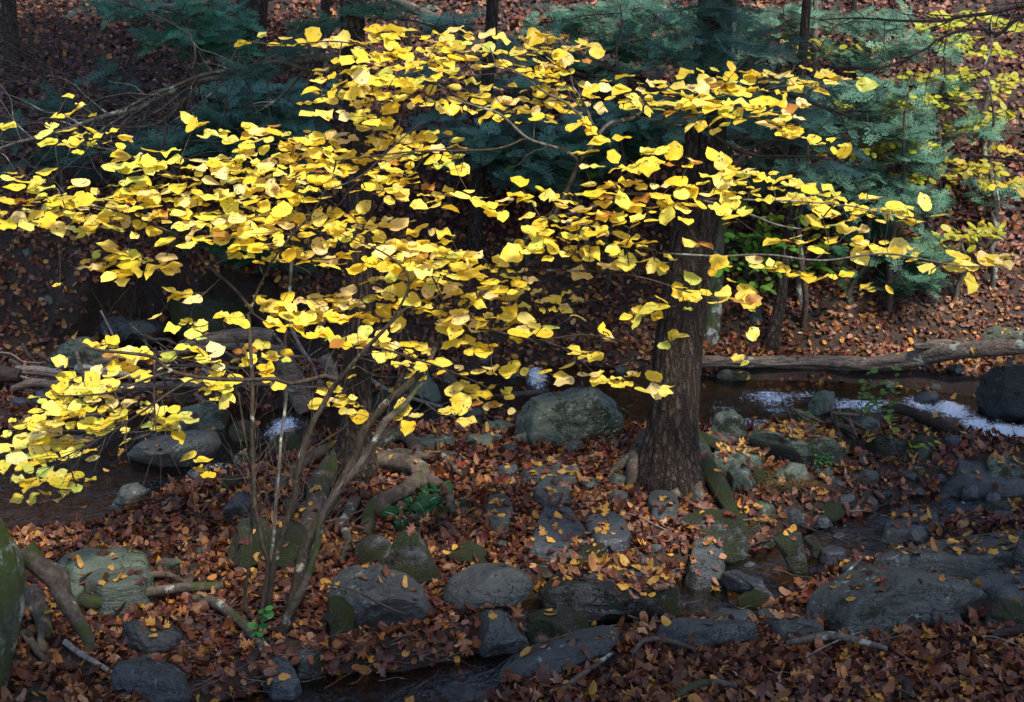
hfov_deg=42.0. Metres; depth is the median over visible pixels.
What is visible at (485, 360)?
stone
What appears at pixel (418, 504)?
fern
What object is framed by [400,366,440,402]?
rock
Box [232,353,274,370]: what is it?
driftwood stick
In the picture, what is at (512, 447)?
rock
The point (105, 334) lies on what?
driftwood stick
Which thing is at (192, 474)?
stone
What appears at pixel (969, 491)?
stone
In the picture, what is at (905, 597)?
boulder
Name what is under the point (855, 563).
fallen branch
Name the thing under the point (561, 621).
rock
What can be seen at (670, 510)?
rock
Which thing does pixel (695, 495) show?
stone
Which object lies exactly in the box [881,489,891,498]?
rock
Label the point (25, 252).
rock
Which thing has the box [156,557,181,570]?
rock
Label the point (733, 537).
boulder
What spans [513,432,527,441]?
rock
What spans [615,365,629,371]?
stone
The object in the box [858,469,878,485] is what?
stone
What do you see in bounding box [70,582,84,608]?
rock
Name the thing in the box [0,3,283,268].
bare thicket
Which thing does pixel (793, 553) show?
rock
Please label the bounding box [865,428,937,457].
rock
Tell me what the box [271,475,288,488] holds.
rock
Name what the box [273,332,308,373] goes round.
driftwood stick
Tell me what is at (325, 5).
tree
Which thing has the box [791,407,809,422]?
broken stick
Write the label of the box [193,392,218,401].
driftwood stick
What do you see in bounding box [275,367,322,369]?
driftwood stick
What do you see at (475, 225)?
tree
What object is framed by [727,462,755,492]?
rock
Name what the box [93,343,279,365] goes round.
fallen log
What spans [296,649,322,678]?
rock
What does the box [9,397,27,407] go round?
rock
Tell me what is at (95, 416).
stone
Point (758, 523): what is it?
grass tuft
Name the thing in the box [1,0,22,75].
tree
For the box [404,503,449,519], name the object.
fern
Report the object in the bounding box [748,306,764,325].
rock
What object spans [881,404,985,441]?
fallen log
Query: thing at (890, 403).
sprout
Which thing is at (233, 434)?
rock
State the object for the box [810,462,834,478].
stone
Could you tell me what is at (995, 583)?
rock
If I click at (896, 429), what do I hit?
sprout
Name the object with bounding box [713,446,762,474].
rock
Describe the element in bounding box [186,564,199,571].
rock
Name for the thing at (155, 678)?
boulder
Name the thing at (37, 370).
driftwood stick
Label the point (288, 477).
twig
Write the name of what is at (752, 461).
grass tuft
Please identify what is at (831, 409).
broken stick
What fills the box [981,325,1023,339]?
boulder
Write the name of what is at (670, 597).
rock
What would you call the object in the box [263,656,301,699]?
rock
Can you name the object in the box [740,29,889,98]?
yellow bush
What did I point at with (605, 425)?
sprout
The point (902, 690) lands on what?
twig
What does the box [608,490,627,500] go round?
stone
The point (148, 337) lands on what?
driftwood stick
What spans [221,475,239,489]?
stone
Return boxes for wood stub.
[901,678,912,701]
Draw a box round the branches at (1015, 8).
[784,0,1023,165]
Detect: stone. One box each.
[69,434,83,447]
[79,411,100,420]
[187,468,204,479]
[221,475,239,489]
[234,450,255,464]
[449,505,467,516]
[478,357,490,364]
[496,540,508,546]
[497,464,517,475]
[580,477,598,489]
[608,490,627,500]
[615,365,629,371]
[650,544,661,552]
[689,490,698,500]
[744,561,755,566]
[751,468,770,484]
[754,524,761,532]
[755,500,773,514]
[764,540,775,547]
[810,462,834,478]
[831,479,842,488]
[833,532,844,539]
[841,492,855,507]
[844,439,858,446]
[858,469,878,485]
[907,529,927,543]
[913,465,924,474]
[913,486,925,494]
[932,473,946,482]
[935,493,948,499]
[957,458,968,464]
[959,485,979,499]
[983,491,1000,500]
[985,500,1012,511]
[992,510,1013,521]
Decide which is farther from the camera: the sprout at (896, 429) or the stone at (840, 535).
the sprout at (896, 429)
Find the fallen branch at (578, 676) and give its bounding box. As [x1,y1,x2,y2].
[563,651,613,690]
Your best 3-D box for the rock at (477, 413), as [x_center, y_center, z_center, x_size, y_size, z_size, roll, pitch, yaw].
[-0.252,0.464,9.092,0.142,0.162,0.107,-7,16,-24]
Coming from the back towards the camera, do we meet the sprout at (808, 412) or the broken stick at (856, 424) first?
the sprout at (808, 412)
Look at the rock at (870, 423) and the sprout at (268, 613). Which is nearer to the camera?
the sprout at (268, 613)
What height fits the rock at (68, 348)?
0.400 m
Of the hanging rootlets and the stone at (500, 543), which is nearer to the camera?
the stone at (500, 543)
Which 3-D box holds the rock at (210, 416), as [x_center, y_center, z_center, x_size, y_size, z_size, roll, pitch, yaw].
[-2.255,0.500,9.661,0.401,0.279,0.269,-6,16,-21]
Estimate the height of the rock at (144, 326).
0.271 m
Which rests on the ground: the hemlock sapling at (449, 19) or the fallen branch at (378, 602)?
the hemlock sapling at (449, 19)
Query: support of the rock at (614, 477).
on the ground
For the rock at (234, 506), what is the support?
on the ground
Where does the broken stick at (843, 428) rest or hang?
on the broken stick at (835, 419)
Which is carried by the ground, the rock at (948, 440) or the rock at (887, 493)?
the rock at (948, 440)
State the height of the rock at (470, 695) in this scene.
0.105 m
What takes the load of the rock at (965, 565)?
on the ground
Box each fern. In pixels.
[379,503,425,530]
[393,490,438,517]
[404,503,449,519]
[411,481,466,507]
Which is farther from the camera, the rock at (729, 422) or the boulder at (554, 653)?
the rock at (729, 422)
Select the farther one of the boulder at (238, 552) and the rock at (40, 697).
the boulder at (238, 552)
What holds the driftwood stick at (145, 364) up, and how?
on the stream water
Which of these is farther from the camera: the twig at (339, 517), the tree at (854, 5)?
the tree at (854, 5)
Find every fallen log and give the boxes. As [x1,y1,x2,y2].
[0,365,22,382]
[11,378,274,392]
[15,366,82,382]
[74,364,140,379]
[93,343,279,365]
[178,327,273,346]
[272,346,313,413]
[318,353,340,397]
[372,378,442,407]
[439,371,548,395]
[702,339,1023,371]
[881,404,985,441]
[913,339,962,348]
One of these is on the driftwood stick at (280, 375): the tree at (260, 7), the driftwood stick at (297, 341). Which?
the driftwood stick at (297, 341)
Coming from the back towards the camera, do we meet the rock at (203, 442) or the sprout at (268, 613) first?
the rock at (203, 442)
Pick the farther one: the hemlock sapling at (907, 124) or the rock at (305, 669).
the hemlock sapling at (907, 124)
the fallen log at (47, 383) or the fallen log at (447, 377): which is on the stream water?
the fallen log at (447, 377)
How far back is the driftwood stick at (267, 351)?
10.03 m
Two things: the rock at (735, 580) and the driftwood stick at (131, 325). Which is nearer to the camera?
the rock at (735, 580)
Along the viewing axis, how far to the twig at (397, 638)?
6.14 m
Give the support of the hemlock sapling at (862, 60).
on the ground
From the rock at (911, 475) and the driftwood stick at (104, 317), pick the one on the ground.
the rock at (911, 475)
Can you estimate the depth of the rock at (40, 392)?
9.87 m
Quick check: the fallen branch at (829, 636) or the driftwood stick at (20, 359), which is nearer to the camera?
the fallen branch at (829, 636)
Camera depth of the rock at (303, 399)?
9.94 m
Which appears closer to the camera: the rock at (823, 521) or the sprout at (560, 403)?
the rock at (823, 521)
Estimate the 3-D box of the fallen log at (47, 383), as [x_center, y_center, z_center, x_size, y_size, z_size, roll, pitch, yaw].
[-2.709,0.259,9.957,2.057,0.112,0.080,0,15,0]
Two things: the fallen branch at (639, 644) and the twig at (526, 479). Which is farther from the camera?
the twig at (526, 479)
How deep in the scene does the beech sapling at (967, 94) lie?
11.98 m
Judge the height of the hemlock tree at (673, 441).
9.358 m
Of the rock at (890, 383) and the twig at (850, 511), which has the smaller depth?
the twig at (850, 511)
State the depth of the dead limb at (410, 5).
12.56 m
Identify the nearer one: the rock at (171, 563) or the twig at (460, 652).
the twig at (460, 652)
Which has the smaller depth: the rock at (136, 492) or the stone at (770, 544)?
the stone at (770, 544)
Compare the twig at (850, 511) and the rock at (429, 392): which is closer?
the twig at (850, 511)
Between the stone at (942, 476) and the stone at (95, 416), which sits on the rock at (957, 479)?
the stone at (942, 476)
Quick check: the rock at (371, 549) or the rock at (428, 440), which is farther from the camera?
the rock at (428, 440)
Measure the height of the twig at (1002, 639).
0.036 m
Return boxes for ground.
[0,0,1023,701]
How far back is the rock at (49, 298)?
11.04 m
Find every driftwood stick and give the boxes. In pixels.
[0,352,46,362]
[8,358,48,377]
[20,342,40,365]
[20,375,83,381]
[25,368,107,374]
[36,351,73,369]
[74,351,84,378]
[82,348,104,378]
[89,358,119,367]
[100,310,122,362]
[103,330,114,355]
[129,323,195,361]
[133,388,198,396]
[137,368,202,380]
[138,359,184,392]
[142,334,170,378]
[143,334,198,345]
[153,347,182,405]
[155,359,213,367]
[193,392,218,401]
[200,367,208,375]
[211,360,265,369]
[224,350,267,360]
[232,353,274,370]
[233,336,259,397]
[239,339,312,355]
[271,371,334,393]
[272,344,342,366]
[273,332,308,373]
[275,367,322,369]
[287,333,323,369]
[288,321,323,386]
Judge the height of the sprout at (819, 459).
0.146 m
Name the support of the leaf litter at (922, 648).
on the ground
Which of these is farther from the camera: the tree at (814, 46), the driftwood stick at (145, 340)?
the tree at (814, 46)
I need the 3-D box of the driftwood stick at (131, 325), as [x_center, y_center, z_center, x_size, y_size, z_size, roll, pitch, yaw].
[-2.664,-0.062,10.199,0.541,0.294,0.020,2,15,8]
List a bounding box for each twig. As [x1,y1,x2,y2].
[266,477,309,478]
[325,509,363,521]
[377,632,410,648]
[444,649,467,659]
[496,476,533,487]
[625,513,671,532]
[707,605,750,618]
[748,538,771,546]
[792,521,849,543]
[805,631,862,657]
[820,509,868,512]
[879,681,915,695]
[948,674,981,685]
[981,635,1020,646]
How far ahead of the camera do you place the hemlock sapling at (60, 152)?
11.08 m
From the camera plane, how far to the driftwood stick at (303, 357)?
10.46 m
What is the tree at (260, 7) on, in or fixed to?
on the ground
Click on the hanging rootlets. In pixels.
(149, 299)
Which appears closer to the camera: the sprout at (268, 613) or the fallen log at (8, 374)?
the sprout at (268, 613)
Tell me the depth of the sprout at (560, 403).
8.40 m
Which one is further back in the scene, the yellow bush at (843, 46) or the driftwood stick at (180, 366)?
the yellow bush at (843, 46)
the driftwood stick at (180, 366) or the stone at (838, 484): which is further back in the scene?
the driftwood stick at (180, 366)
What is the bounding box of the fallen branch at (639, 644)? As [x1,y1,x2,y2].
[631,636,696,654]
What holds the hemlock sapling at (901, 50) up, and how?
on the ground
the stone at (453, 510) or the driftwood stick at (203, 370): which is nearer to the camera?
the stone at (453, 510)
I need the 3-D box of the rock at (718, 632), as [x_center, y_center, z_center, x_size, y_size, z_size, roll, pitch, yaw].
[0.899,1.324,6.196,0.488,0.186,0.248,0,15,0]
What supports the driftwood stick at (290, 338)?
on the rock at (323, 360)
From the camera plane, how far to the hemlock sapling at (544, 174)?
11.56 m
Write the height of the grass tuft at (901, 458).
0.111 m
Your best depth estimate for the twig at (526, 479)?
7.72 m
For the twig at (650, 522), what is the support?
on the leaf litter at (922, 648)
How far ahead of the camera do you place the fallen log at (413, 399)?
10.06 m
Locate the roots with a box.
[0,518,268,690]
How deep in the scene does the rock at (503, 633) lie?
6.29 m
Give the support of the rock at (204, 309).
on the ground
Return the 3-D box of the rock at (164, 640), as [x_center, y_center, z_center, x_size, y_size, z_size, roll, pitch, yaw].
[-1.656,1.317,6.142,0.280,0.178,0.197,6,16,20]
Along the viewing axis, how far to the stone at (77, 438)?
9.20 m
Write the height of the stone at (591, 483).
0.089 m
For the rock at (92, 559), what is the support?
on the ground
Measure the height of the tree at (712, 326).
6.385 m
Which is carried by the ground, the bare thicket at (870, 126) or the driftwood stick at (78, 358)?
the bare thicket at (870, 126)
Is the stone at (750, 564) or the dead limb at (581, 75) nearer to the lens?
the stone at (750, 564)
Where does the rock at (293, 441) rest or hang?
on the ground
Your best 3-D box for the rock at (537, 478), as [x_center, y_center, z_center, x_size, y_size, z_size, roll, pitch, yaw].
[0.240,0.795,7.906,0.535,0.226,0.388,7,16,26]
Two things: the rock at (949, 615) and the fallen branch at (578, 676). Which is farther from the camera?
the rock at (949, 615)
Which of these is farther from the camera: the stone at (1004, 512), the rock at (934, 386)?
the rock at (934, 386)
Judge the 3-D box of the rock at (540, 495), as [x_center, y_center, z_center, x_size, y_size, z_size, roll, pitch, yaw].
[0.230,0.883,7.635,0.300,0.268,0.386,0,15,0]
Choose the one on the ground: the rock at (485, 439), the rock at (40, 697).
the rock at (485, 439)
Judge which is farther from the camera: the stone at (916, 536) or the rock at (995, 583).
the stone at (916, 536)
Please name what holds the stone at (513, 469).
on the ground
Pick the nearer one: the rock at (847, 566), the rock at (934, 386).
the rock at (847, 566)
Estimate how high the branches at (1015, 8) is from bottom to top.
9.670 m
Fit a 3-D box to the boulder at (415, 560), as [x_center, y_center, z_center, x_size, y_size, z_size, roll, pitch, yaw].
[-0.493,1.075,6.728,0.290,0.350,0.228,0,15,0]
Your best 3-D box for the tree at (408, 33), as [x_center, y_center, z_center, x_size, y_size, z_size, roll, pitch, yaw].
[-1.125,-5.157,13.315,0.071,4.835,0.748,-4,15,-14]
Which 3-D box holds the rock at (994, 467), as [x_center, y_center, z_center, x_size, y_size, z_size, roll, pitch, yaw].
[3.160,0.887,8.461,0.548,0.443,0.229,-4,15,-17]
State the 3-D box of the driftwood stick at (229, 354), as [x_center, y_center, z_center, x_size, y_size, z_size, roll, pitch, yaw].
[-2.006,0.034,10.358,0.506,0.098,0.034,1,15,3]
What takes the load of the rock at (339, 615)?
on the ground
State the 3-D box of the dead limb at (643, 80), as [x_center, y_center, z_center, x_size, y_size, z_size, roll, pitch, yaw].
[0.860,-2.682,12.770,1.427,0.343,0.142,1,15,5]
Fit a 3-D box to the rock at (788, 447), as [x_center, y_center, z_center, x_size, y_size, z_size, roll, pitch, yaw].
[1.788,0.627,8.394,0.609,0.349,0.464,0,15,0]
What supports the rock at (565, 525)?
on the ground
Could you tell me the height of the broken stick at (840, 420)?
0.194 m
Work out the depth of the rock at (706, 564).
7.09 m
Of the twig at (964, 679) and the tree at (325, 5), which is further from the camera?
the tree at (325, 5)
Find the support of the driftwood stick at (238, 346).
on the driftwood stick at (238, 356)
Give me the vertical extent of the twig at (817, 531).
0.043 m
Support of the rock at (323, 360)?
on the stream water
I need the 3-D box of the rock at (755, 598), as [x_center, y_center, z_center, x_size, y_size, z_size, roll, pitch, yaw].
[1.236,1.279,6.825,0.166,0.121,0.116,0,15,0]
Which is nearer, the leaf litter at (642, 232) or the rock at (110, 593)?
the rock at (110, 593)
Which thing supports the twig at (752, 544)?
on the leaf litter at (922, 648)
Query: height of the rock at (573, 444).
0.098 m
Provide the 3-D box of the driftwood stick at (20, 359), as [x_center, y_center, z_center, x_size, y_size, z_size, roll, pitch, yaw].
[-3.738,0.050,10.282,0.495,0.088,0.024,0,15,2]
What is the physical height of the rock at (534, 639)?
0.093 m
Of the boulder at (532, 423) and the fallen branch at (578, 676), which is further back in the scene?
the boulder at (532, 423)
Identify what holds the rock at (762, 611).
on the ground
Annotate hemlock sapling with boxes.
[0,54,147,231]
[65,0,286,193]
[103,73,345,254]
[159,204,329,276]
[373,4,552,211]
[429,104,607,269]
[504,0,696,172]
[556,82,688,289]
[685,73,910,328]
[689,1,908,108]
[736,140,905,280]
[810,70,966,314]
[819,233,946,304]
[860,0,1023,208]
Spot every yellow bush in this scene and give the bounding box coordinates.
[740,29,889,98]
[811,85,941,250]
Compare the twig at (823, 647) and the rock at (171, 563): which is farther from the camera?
the rock at (171, 563)
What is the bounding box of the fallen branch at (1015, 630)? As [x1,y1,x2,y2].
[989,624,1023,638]
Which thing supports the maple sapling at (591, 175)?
on the ground
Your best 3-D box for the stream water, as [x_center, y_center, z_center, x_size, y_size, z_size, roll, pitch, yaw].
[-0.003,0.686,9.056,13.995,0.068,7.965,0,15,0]
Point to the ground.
(158, 282)
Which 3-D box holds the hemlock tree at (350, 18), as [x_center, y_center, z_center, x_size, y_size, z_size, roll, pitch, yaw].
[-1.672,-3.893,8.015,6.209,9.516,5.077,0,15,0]
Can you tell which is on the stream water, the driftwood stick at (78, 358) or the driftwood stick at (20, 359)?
the driftwood stick at (78, 358)
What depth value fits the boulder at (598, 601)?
6.63 m
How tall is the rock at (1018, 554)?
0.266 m
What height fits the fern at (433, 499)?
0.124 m
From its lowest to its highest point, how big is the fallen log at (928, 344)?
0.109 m
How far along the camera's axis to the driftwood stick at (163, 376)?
9.86 m
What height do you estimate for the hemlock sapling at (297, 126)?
1.657 m
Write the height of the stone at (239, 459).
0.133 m
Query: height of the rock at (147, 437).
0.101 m
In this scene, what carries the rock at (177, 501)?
on the ground
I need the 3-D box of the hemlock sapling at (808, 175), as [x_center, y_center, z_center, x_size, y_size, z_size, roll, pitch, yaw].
[2.448,-1.318,11.602,2.146,2.271,1.884,0,15,0]
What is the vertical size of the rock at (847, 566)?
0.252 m
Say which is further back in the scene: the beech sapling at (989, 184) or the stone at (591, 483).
the beech sapling at (989, 184)
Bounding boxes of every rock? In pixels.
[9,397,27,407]
[15,687,46,701]
[22,248,28,255]
[32,398,40,404]
[34,387,58,400]
[43,295,51,304]
[46,337,106,377]
[57,547,150,583]
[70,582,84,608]
[85,566,156,615]
[99,316,168,346]
[110,482,147,509]
[120,618,183,653]
[127,429,220,466]
[137,431,160,441]
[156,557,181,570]
[161,498,180,506]
[170,291,251,339]
[176,401,229,430]
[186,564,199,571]
[194,547,210,553]
[222,492,250,517]
[229,419,257,441]
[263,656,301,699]
[268,433,302,454]
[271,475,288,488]
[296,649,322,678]
[324,595,353,636]
[353,534,391,564]
[372,390,403,412]
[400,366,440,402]
[416,434,455,449]
[446,541,487,564]
[463,690,482,700]
[465,407,484,424]
[465,432,500,446]
[476,610,529,657]
[482,420,512,431]
[485,494,513,531]
[500,443,518,451]
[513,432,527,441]
[519,463,581,485]
[527,504,587,561]
[527,608,589,638]
[530,631,549,645]
[533,476,571,507]
[550,561,684,615]
[567,440,583,452]
[570,542,606,564]
[584,511,631,552]
[607,473,625,483]
[646,490,678,519]
[656,617,757,650]
[684,533,724,589]
[707,607,752,620]
[711,409,747,438]
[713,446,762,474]
[716,368,750,380]
[721,569,772,596]
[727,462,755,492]
[737,589,769,607]
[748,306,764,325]
[748,423,845,466]
[756,608,778,618]
[764,615,823,641]
[771,461,808,484]
[772,531,806,572]
[783,507,805,527]
[803,534,821,557]
[807,611,819,619]
[808,390,834,414]
[816,515,832,528]
[819,546,845,563]
[820,501,845,522]
[840,561,868,574]
[855,415,879,434]
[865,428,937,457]
[867,496,877,509]
[873,529,1023,580]
[877,269,914,297]
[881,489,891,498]
[881,504,939,544]
[883,379,895,387]
[903,469,918,480]
[914,391,939,403]
[929,382,940,390]
[929,607,961,628]
[939,461,1023,496]
[943,435,961,447]
[946,364,963,375]
[970,567,1023,606]
[984,596,1023,628]
[985,455,1023,476]
[1012,543,1023,567]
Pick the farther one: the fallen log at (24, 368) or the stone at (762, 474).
the fallen log at (24, 368)
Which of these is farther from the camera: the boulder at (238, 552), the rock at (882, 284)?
the rock at (882, 284)
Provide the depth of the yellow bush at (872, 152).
11.55 m
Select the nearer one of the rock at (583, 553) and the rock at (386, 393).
the rock at (583, 553)
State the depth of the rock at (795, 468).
7.96 m
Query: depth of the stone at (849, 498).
7.97 m
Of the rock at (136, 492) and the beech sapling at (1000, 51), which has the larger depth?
the beech sapling at (1000, 51)
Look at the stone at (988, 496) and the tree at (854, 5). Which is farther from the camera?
the tree at (854, 5)
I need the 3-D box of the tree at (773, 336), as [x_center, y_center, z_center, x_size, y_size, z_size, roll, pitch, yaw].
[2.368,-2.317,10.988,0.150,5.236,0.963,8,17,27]
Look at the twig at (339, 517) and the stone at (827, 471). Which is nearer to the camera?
the twig at (339, 517)
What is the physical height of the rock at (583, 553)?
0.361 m
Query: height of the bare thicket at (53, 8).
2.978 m
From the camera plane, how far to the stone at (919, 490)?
8.32 m
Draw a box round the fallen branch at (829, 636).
[786,631,887,650]
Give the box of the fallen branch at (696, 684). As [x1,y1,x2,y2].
[676,679,737,696]
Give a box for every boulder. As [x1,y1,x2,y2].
[110,656,191,701]
[226,517,311,569]
[329,564,429,627]
[386,529,441,584]
[441,562,532,610]
[497,625,618,682]
[514,386,623,447]
[538,577,668,622]
[678,509,748,562]
[804,565,987,637]
[975,356,1023,421]
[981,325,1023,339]
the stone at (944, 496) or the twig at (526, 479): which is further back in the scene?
the stone at (944, 496)
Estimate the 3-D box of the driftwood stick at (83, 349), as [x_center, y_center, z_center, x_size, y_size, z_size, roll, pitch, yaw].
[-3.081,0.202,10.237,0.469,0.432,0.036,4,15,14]
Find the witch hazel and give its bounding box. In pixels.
[0,24,1017,634]
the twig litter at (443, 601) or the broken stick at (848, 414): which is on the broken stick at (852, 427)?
the broken stick at (848, 414)
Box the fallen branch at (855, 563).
[844,555,864,572]
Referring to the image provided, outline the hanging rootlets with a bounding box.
[30,263,253,345]
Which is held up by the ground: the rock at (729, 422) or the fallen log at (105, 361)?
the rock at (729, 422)
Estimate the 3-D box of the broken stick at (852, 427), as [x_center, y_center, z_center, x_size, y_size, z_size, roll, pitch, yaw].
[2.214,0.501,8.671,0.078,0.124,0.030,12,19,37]
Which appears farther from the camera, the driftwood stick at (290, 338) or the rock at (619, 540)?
the driftwood stick at (290, 338)
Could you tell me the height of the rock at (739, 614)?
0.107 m
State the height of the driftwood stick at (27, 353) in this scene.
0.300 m
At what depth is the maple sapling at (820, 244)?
11.49 m
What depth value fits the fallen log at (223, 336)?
10.50 m
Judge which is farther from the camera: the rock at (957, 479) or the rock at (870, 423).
the rock at (870, 423)
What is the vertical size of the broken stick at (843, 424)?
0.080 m
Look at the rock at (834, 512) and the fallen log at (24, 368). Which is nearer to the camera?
the rock at (834, 512)
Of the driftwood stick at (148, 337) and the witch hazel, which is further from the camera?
the driftwood stick at (148, 337)
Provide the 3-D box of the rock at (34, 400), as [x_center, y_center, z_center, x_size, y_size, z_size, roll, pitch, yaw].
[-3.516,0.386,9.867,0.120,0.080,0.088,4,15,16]
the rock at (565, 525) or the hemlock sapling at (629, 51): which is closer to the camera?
the rock at (565, 525)
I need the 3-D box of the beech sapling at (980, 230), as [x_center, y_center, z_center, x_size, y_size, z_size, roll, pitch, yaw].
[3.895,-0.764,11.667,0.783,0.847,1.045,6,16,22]
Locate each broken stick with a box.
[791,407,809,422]
[791,409,824,423]
[826,419,858,430]
[829,405,834,426]
[830,417,855,439]
[832,409,838,431]
[832,411,859,416]
[837,408,843,434]
[838,415,867,430]
[838,423,852,433]
[847,418,857,437]
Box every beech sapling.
[889,66,1023,225]
[912,220,1008,305]
[913,10,1023,163]
[929,144,1023,287]
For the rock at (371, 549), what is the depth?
6.85 m
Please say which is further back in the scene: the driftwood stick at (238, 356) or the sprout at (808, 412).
the driftwood stick at (238, 356)
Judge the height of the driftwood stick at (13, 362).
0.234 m
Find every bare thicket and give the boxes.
[0,0,306,243]
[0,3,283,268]
[604,0,1023,225]
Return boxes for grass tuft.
[718,503,793,531]
[724,451,774,468]
[751,457,833,498]
[879,450,929,465]
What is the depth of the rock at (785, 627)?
6.20 m
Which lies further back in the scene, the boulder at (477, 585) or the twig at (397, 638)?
the boulder at (477, 585)
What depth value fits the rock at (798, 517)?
7.71 m
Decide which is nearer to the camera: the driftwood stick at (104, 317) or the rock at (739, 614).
the rock at (739, 614)
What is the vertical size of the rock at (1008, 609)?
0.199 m
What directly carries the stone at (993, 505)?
on the ground
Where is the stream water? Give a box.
[0,365,1023,701]
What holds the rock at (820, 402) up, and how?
in the stream water
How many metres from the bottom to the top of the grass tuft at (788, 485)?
0.180 m
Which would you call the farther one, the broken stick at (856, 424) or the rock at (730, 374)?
the rock at (730, 374)
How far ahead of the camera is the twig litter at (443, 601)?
6.19 m
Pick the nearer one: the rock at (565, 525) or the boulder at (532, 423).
the rock at (565, 525)
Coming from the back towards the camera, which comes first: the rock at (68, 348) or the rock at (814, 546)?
the rock at (68, 348)
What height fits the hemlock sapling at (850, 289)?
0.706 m
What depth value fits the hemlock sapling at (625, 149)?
11.54 m
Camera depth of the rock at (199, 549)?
6.97 m
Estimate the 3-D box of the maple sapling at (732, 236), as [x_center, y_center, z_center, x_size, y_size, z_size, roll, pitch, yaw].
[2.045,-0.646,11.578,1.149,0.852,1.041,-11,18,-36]
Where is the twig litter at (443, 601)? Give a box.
[109,23,1019,701]
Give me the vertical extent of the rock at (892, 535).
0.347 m
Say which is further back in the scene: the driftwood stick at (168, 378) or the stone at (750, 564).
the driftwood stick at (168, 378)
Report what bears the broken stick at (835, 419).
on the leaf litter at (922, 648)
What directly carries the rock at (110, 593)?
on the ground
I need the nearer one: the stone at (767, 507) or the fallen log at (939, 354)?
the stone at (767, 507)
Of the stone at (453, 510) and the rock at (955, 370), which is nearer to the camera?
the stone at (453, 510)
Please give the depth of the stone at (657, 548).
7.09 m
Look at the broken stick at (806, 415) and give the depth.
8.69 m
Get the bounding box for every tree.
[0,0,528,562]
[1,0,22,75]
[221,0,267,142]
[300,0,329,158]
[404,0,412,52]
[467,0,498,272]
[537,0,923,515]
[704,0,736,345]
[763,0,811,352]
[812,0,819,107]
[852,0,859,56]
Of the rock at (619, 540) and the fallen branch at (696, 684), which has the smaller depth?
the fallen branch at (696, 684)
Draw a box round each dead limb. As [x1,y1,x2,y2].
[386,0,468,33]
[528,52,670,88]
[532,65,630,88]
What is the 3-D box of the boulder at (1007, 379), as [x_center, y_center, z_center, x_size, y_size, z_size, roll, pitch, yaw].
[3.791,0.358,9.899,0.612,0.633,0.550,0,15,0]
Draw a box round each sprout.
[247,605,273,636]
[530,386,599,441]
[598,399,637,446]
[797,408,815,422]
[814,451,834,467]
[854,368,887,416]
[863,366,901,428]
[883,416,940,452]
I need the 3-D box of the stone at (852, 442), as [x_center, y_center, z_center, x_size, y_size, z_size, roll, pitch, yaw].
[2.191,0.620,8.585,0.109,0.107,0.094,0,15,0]
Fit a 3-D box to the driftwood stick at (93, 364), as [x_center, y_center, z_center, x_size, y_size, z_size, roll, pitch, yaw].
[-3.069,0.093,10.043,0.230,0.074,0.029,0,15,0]
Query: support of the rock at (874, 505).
on the ground
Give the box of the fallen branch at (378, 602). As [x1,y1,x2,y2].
[328,583,405,614]
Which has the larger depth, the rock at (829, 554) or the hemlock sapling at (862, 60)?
the hemlock sapling at (862, 60)
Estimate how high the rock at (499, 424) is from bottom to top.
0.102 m
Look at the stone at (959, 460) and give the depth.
8.43 m
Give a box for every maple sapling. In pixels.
[507,134,625,245]
[715,229,835,313]
[731,185,839,305]
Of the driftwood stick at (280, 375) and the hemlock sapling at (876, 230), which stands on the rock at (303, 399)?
the driftwood stick at (280, 375)
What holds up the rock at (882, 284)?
on the ground
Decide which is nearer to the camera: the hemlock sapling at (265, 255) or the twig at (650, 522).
the twig at (650, 522)
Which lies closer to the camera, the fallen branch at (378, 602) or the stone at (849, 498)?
the fallen branch at (378, 602)
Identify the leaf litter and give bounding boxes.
[0,0,1023,253]
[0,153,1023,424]
[0,380,1023,701]
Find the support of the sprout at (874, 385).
on the ground
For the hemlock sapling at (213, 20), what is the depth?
11.48 m
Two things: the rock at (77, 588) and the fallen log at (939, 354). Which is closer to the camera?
the rock at (77, 588)
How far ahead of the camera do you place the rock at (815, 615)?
6.37 m
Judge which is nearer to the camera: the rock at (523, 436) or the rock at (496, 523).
the rock at (496, 523)
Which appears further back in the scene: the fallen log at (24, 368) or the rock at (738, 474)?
the fallen log at (24, 368)
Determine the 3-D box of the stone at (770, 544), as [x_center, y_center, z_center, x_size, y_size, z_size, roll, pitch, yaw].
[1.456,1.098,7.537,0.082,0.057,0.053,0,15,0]
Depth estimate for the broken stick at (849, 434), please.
8.77 m
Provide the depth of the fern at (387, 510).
7.41 m

